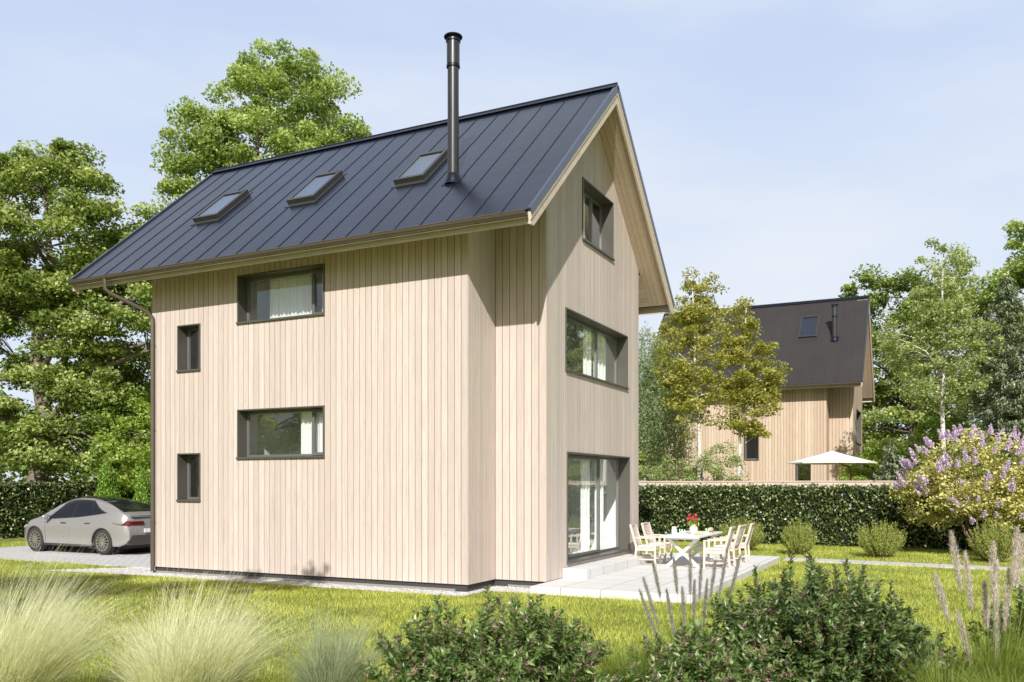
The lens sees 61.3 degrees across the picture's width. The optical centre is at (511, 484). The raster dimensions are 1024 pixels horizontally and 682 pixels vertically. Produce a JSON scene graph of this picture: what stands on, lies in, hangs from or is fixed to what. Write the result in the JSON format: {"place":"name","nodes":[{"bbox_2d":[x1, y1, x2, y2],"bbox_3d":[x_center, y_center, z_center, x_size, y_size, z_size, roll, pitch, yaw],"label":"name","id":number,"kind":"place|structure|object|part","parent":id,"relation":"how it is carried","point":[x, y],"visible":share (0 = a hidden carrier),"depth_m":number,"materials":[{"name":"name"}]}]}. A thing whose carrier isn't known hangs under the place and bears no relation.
{"place":"outdoors","nodes":[
{"label":"outdoors","id":0,"kind":"place"},
{"bbox_2d":[0,546,149,568],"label":"driveway","id":1,"kind":"structure","parent":0,"point":[93,556],"depth_m":24.92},
{"bbox_2d":[24,496,149,554],"bbox_3d":[-12.990,1.233,26.902,4.984,1.757,2.290,0,0,26],"label":"parked car","id":2,"kind":"object","parent":1,"relation":"on","point":[112,525],"visible":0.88,"depth_m":25.84,"materials":[{"name":"silver metal"}]},
{"bbox_3d":[-13.688,0.758,26.425,1.106,0.567,0.246,0,0,26],"label":"side window","id":3,"kind":"part","parent":2,"relation":"part of","materials":[{"name":"black glass"}]},
{"bbox_3d":[-12.776,0.719,25.972,0.913,0.492,0.247,0,0,26],"label":"side window","id":4,"kind":"part","parent":2,"relation":"part of","materials":[{"name":"black glass"}]},
{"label":"side window","id":5,"kind":"part","parent":2,"relation":"part of","materials":[{"name":"black glass"}]},
{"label":"rear window","id":6,"kind":"part","parent":2,"relation":"part of","materials":[{"name":"black glass"}]},
{"bbox_2d":[60,553,339,681],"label":"feather grass","id":7,"kind":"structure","parent":0,"point":[174,662],"depth_m":7.45,"materials":[{"name":"green plant"}]},
{"bbox_2d":[241,592,415,681],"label":"feather grass","id":8,"kind":"object","parent":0,"point":[339,665],"depth_m":7.81,"materials":[{"name":"green plant"}]},
{"bbox_2d":[0,537,1023,681],"bbox_3d":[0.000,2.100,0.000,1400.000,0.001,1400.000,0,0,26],"label":"lawn","id":9,"kind":"structure","parent":0,"point":[9,540],"depth_m":14.86,"materials":[{"name":"green plant"}]},
{"bbox_2d":[0,447,7,481],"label":"garden bush","id":10,"kind":"object","parent":9,"relation":"on","point":[2,451],"visible":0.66,"depth_m":40.92,"materials":[{"name":"green plant"}]},
{"bbox_2d":[0,482,96,484],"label":"garden fence","id":11,"kind":"object","parent":9,"relation":"on","point":[42,482],"depth_m":35.83,"materials":[{"name":"brown wood"}]},
{"bbox_2d":[0,479,145,538],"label":"hedge","id":12,"kind":"object","parent":9,"relation":"on","point":[23,505],"visible":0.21,"depth_m":34.40,"materials":[{"name":"green plant"}]},
{"bbox_2d":[0,137,158,481],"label":"maple tree","id":13,"kind":"object","parent":9,"relation":"on","point":[38,302],"visible":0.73,"depth_m":37.14,"materials":[{"name":"green plant"}]},
{"bbox_2d":[0,538,197,681],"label":"feather grass","id":14,"kind":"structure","parent":9,"relation":"on","point":[35,655],"depth_m":7.38,"materials":[{"name":"green plant"}]},
{"bbox_2d":[93,458,120,496],"bbox_3d":[-14.111,0.614,30.125,1.332,3.071,1.320,0,0,26],"label":"thuja","id":15,"kind":"object","parent":9,"relation":"on","point":[107,478],"visible":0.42,"depth_m":29.96,"materials":[{"name":"green plant"}]},
{"bbox_2d":[87,382,149,492],"bbox_3d":[-15.964,-1.230,38.467,5.388,6.864,5.733,0,0,26],"label":"garden bush","id":16,"kind":"object","parent":9,"relation":"on","point":[141,407],"visible":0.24,"depth_m":36.96,"materials":[{"name":"green plant"}]},
{"bbox_2d":[133,468,149,503],"bbox_3d":[-12.902,0.788,30.204,1.111,2.724,1.083,0,0,-22],"label":"thuja","id":17,"kind":"object","parent":9,"relation":"on","point":[142,486],"visible":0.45,"depth_m":30.06,"materials":[{"name":"green plant"}]},
{"bbox_2d":[139,38,371,373],"bbox_3d":[-11.502,-9.123,40.016,11.800,22.720,10.411,0,0,26],"label":"lime tree","id":18,"kind":"object","parent":9,"relation":"on","point":[218,137],"visible":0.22,"depth_m":38.81,"materials":[{"name":"green plant"}]},
{"bbox_2d":[47,567,529,595],"bbox_3d":[-5.367,2.092,19.194,12.560,0.001,2.150,0,0,26],"label":"gravel strip","id":19,"kind":"object","parent":9,"relation":"on","point":[371,587],"visible":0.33,"depth_m":17.88,"materials":[{"name":"grey gravel"}]},
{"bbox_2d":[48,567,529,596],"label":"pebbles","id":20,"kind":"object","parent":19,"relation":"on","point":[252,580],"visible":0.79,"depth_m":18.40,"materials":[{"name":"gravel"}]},
{"bbox_2d":[67,32,674,591],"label":"house","id":21,"kind":"structure","parent":9,"relation":"on","point":[403,358],"depth_m":18.46,"materials":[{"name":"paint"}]},
{"bbox_2d":[176,323,200,372],"bbox_3d":[-7.397,-3.155,20.187,0.740,1.090,0.467,0,0,26],"label":"window","id":22,"kind":"structure","parent":21,"relation":"in","point":[183,331],"depth_m":20.24,"materials":[{"name":"grey metal"}]},
{"bbox_2d":[176,453,200,501],"bbox_3d":[-7.397,-0.160,20.187,0.740,1.120,0.467,0,0,26],"label":"window","id":23,"kind":"structure","parent":21,"relation":"in","point":[183,459],"depth_m":20.27,"materials":[{"name":"grey metal"}]},
{"bbox_2d":[236,263,324,324],"bbox_3d":[-4.970,-4.125,18.993,2.450,1.090,0.478,0,0,26],"label":"window","id":24,"kind":"structure","parent":21,"relation":"in","point":[292,290],"depth_m":19.14,"materials":[{"name":"brown metal"}]},
{"bbox_2d":[236,405,324,458],"bbox_3d":[-4.970,-1.115,18.992,2.450,1.110,0.477,0,0,26],"label":"window","id":25,"kind":"structure","parent":21,"relation":"in","point":[312,417],"depth_m":18.99,"materials":[{"name":"brown metal"}]},
{"bbox_2d":[565,307,628,389],"bbox_3d":[1.835,-3.050,20.021,0.478,1.340,4.040,0,0,26],"label":"window","id":26,"kind":"structure","parent":21,"relation":"in","point":[599,330],"depth_m":20.69,"materials":[{"name":"brown metal"}]},
{"bbox_2d":[582,177,614,260],"bbox_3d":[1.813,-6.065,19.977,0.478,1.390,2.020,0,0,26],"label":"window","id":27,"kind":"structure","parent":21,"relation":"in","point":[606,206],"depth_m":20.64,"materials":[{"name":"grey metal"}]},
{"bbox_2d":[567,452,630,563],"bbox_3d":[1.888,0.495,20.129,0.478,2.370,4.100,0,0,26],"label":"terrace door","id":28,"kind":"structure","parent":21,"relation":"in","point":[622,463],"depth_m":20.84,"materials":[{"name":"brown metal"}]},
{"bbox_2d":[353,584,617,681],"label":"flowering shrub","id":29,"kind":"object","parent":9,"relation":"on","point":[529,653],"visible":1,"depth_m":7.64,"materials":[{"name":"green plant"}]},
{"bbox_2d":[0,368,1023,481],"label":"woodland","id":30,"kind":"object","parent":9,"relation":"on","point":[23,474],"visible":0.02,"depth_m":57.74,"materials":[{"name":"green plant"}]},
{"bbox_2d":[639,450,652,480],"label":"garden bush","id":31,"kind":"object","parent":9,"relation":"on","point":[641,469],"visible":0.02,"depth_m":39.28,"materials":[{"name":"green plant"}]},
{"bbox_2d":[639,320,700,480],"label":"willow tree","id":32,"kind":"object","parent":9,"relation":"on","point":[663,429],"visible":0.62,"depth_m":41.73,"materials":[{"name":"green plant"}]},
{"bbox_2d":[643,454,702,480],"bbox_3d":[6.464,0.479,34.729,2.452,3.451,2.523,0,0,-11],"label":"garden bush","id":33,"kind":"object","parent":9,"relation":"on","point":[655,476],"visible":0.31,"depth_m":34.48,"materials":[{"name":"green plant"}]},
{"bbox_2d":[651,267,730,480],"bbox_3d":[7.087,-3.211,34.205,3.117,10.830,3.059,0,0,26],"label":"birch tree","id":34,"kind":"object","parent":9,"relation":"on","point":[694,316],"visible":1,"depth_m":33.95,"materials":[{"name":"green plant"}]},
{"bbox_2d":[684,439,749,480],"bbox_3d":[8.050,0.233,33.520,2.533,3.940,2.729,0,0,-10],"label":"garden bush","id":35,"kind":"object","parent":9,"relation":"on","point":[717,471],"visible":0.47,"depth_m":33.45,"materials":[{"name":"green plant"}]},
{"bbox_2d":[613,618,826,681],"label":"flowering shrub","id":36,"kind":"object","parent":9,"relation":"on","point":[694,659],"visible":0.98,"depth_m":7.44,"materials":[{"name":"green plant"}]},
{"bbox_2d":[718,517,766,550],"bbox_3d":[7.217,1.521,27.212,1.554,1.168,1.541,0,0,-1],"label":"herb bush","id":37,"kind":"object","parent":9,"relation":"on","point":[756,536],"visible":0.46,"depth_m":26.98,"materials":[{"name":"green plant"}]},
{"bbox_2d":[711,296,792,477],"bbox_3d":[9.491,-2.705,34.814,2.910,9.816,2.756,0,0,44],"label":"birch tree","id":38,"kind":"object","parent":9,"relation":"on","point":[757,394],"visible":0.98,"depth_m":34.53,"materials":[{"name":"green plant"}]},
{"bbox_2d":[640,295,874,480],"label":"house","id":39,"kind":"structure","parent":9,"relation":"on","point":[824,350],"depth_m":44.77,"materials":[{"name":"wood"}]},
{"bbox_2d":[743,432,758,459],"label":"window","id":40,"kind":"structure","parent":39,"relation":"in","point":[745,439],"depth_m":45.35,"materials":[{"name":"grey metal"}]},
{"bbox_2d":[795,464,810,480],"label":"window","id":41,"kind":"structure","parent":39,"relation":"in","point":[796,465],"depth_m":44.30,"materials":[{"name":"grey metal"}]},
{"bbox_2d":[856,409,861,444],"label":"window","id":42,"kind":"structure","parent":39,"relation":"in","point":[858,414],"depth_m":48.36,"materials":[{"name":"grey metal"}]},
{"bbox_2d":[781,518,816,554],"bbox_3d":[8.522,1.530,25.678,1.090,1.151,1.090,0,0,26],"label":"herb bush","id":43,"kind":"object","parent":9,"relation":"on","point":[799,541],"visible":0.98,"depth_m":25.52,"materials":[{"name":"green plant"}]},
{"bbox_2d":[639,480,998,487],"bbox_3d":[6.001,0.984,33.111,46.660,2.228,0.140,0,0,26],"label":"garden fence","id":44,"kind":"object","parent":9,"relation":"on","point":[792,483],"visible":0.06,"depth_m":31.39,"materials":[{"name":"beige wood"}]},
{"bbox_2d":[697,552,946,681],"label":"flowering shrub","id":45,"kind":"object","parent":9,"relation":"on","point":[856,636],"visible":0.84,"depth_m":7.79,"materials":[{"name":"green plant"}]},
{"bbox_2d":[639,481,1023,549],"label":"hedge","id":46,"kind":"object","parent":9,"relation":"on","point":[837,515],"visible":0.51,"depth_m":29.79,"materials":[{"name":"green plant"}]},
{"bbox_2d":[788,451,876,480],"bbox_3d":[14.067,0.310,38.000,3.418,3.580,3.418,0,0,-8],"label":"parasol","id":47,"kind":"object","parent":9,"relation":"on","point":[831,458],"visible":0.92,"depth_m":37.25,"materials":[{"name":"fabric"}]},
{"bbox_2d":[834,438,898,480],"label":"garden bush","id":48,"kind":"object","parent":9,"relation":"on","point":[871,453],"visible":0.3,"depth_m":40.81,"materials":[{"name":"green plant"}]},
{"bbox_2d":[855,517,907,558],"bbox_3d":[10.536,1.509,24.644,1.384,1.193,1.422,0,0,26],"label":"herb bush","id":49,"kind":"object","parent":9,"relation":"on","point":[883,543],"visible":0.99,"depth_m":24.41,"materials":[{"name":"green plant"}]},
{"bbox_2d":[874,439,907,480],"bbox_3d":[16.314,0.100,37.154,2.110,4.200,2.089,0,0,-45],"label":"spruce tree","id":50,"kind":"object","parent":9,"relation":"on","point":[887,468],"visible":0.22,"depth_m":37.01,"materials":[{"name":"green plant"}]},
{"bbox_2d":[838,263,1003,476],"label":"maple tree","id":51,"kind":"object","parent":9,"relation":"on","point":[910,417],"visible":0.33,"depth_m":53.83,"materials":[{"name":"green plant"}]},
{"bbox_2d":[891,413,965,480],"bbox_3d":[19.623,-0.565,40.417,4.532,5.534,4.235,0,0,-10],"label":"garden bush","id":52,"kind":"object","parent":9,"relation":"on","point":[932,425],"visible":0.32,"depth_m":39.57,"materials":[{"name":"green plant"}]},
{"bbox_2d":[883,629,981,681],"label":"flowering shrub","id":53,"kind":"object","parent":9,"relation":"on","point":[941,646],"visible":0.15,"depth_m":8.02,"materials":[{"name":"green plant"}]},
{"bbox_2d":[877,237,1006,470],"bbox_3d":[17.961,-4.048,36.176,4.980,12.506,3.810,0,0,26],"label":"birch tree","id":54,"kind":"object","parent":9,"relation":"on","point":[951,381],"visible":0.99,"depth_m":35.87,"materials":[{"name":"green plant"}]},
{"bbox_2d":[887,423,1023,556],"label":"lilac bush","id":55,"kind":"object","parent":9,"relation":"on","point":[1008,491],"visible":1,"depth_m":24.50,"materials":[{"name":"purple plant"}]},
{"bbox_2d":[932,525,1023,681],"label":"plume grass","id":56,"kind":"object","parent":9,"relation":"on","point":[995,656],"depth_m":7.69,"materials":[{"name":"beige plant"}]},
{"bbox_2d":[947,271,1023,479],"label":"spruce tree","id":57,"kind":"object","parent":9,"relation":"on","point":[1006,404],"visible":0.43,"depth_m":35.74,"materials":[{"name":"green plant"}]},
{"bbox_2d":[950,654,1022,681],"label":"arching grass","id":58,"kind":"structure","parent":9,"relation":"on","point":[1000,680],"depth_m":6.79,"materials":[{"name":"green plant"}]},
{"bbox_2d":[956,436,1023,477],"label":"garden bush","id":59,"kind":"object","parent":9,"relation":"on","point":[976,470],"visible":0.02,"depth_m":33.54,"materials":[{"name":"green plant"}]},
{"bbox_2d":[957,218,1023,372],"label":"ash tree","id":60,"kind":"object","parent":9,"relation":"on","point":[1014,269],"visible":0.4,"depth_m":48.88,"materials":[{"name":"green plant"}]},
{"bbox_2d":[967,520,1019,562],"bbox_3d":[12.927,1.499,23.206,1.338,1.212,1.271,0,0,26],"label":"herb bush","id":61,"kind":"object","parent":9,"relation":"on","point":[1002,545],"visible":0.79,"depth_m":22.97,"materials":[{"name":"green plant"}]},
{"bbox_2d":[965,578,1023,660],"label":"flowering shrub","id":62,"kind":"object","parent":9,"relation":"on","point":[1019,597],"visible":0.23,"depth_m":8.33,"materials":[{"name":"green plant"}]},
{"bbox_2d":[0,0,1023,481],"label":"sky","id":63,"kind":"structure","parent":0,"point":[784,148],"materials":[{"name":"blue"}]},
{"bbox_2d":[560,623,659,681],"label":"arching grass","id":64,"kind":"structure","parent":0,"point":[612,671],"depth_m":7.90,"materials":[{"name":"green plant"}]},
{"bbox_2d":[530,552,779,603],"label":"terrace","id":65,"kind":"structure","parent":0,"point":[627,583],"depth_m":17.53,"materials":[{"name":"grey concrete"}]},
{"bbox_2d":[563,553,652,578],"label":"step","id":66,"kind":"structure","parent":65,"relation":"on","point":[597,568],"depth_m":19.05,"materials":[{"name":"grey concrete"}]},
{"bbox_2d":[629,524,660,565],"bbox_3d":[3.250,1.462,21.090,0.662,0.977,0.565,0,0,23],"label":"garden chair","id":67,"kind":"object","parent":65,"relation":"on","point":[654,547],"visible":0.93,"depth_m":20.94,"materials":[{"name":"wood"}]},
{"bbox_2d":[641,522,672,561],"bbox_3d":[3.675,1.462,21.949,0.662,0.977,0.565,0,0,29],"label":"garden chair","id":68,"kind":"object","parent":65,"relation":"on","point":[664,544],"visible":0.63,"depth_m":21.92,"materials":[{"name":"wood"}]},
{"bbox_2d":[659,531,722,567],"bbox_3d":[4.403,1.582,21.083,0.914,0.764,2.500,0,0,26],"label":"dining table","id":69,"kind":"object","parent":65,"relation":"on","point":[684,535],"visible":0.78,"depth_m":20.31,"materials":[{"name":"white paint"}]},
{"bbox_2d":[671,527,676,534],"bbox_3d":[3.829,1.099,20.419,0.124,0.200,0.124,0,0,26],"label":"jug","id":70,"kind":"object","parent":69,"relation":"on","point":[674,530],"visible":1,"depth_m":20.37,"materials":[{"name":"white ceramic"}]},
{"bbox_2d":[689,524,697,533],"bbox_3d":[4.403,1.084,20.971,0.200,0.230,0.200,0,0,26],"label":"flower vase","id":71,"kind":"object","parent":69,"relation":"on","point":[693,529],"visible":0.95,"depth_m":20.90,"materials":[{"name":"beige ceramic"}]},
{"bbox_2d":[686,513,698,526],"bbox_3d":[4.384,0.890,20.977,0.300,0.379,0.317,0,0,26],"label":"tulip bunch","id":72,"kind":"object","parent":71,"relation":"in","point":[694,518],"visible":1,"depth_m":20.93,"materials":[{"name":"red plant"}]},
{"bbox_2d":[703,526,735,569],"bbox_3d":[4.825,1.462,20.096,0.662,0.977,0.565,0,0,24],"label":"garden chair","id":73,"kind":"object","parent":65,"relation":"on","point":[708,550],"visible":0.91,"depth_m":19.97,"materials":[{"name":"wood"}]},
{"bbox_2d":[713,524,746,565],"bbox_3d":[5.291,1.462,20.971,0.662,0.977,0.565,0,0,31],"label":"garden chair","id":74,"kind":"object","parent":65,"relation":"on","point":[733,548],"visible":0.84,"depth_m":20.85,"materials":[{"name":"wood"}]},
{"bbox_2d":[725,523,754,561],"bbox_3d":[5.788,1.462,21.908,0.662,0.977,0.565,0,0,23],"label":"garden chair","id":75,"kind":"object","parent":65,"relation":"on","point":[745,544],"visible":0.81,"depth_m":21.70,"materials":[{"name":"wood"}]},
{"bbox_2d":[638,548,740,655],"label":"plume grass","id":76,"kind":"object","parent":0,"point":[700,582],"depth_m":8.98,"materials":[{"name":"beige plant"}]},
{"bbox_2d":[783,557,1023,570],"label":"garden path","id":77,"kind":"structure","parent":0,"point":[892,563],"depth_m":22.61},
{"bbox_2d":[880,636,1022,681],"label":"arching grass","id":78,"kind":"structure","parent":0,"point":[928,677],"depth_m":7.35,"materials":[{"name":"green plant"}]}
]}

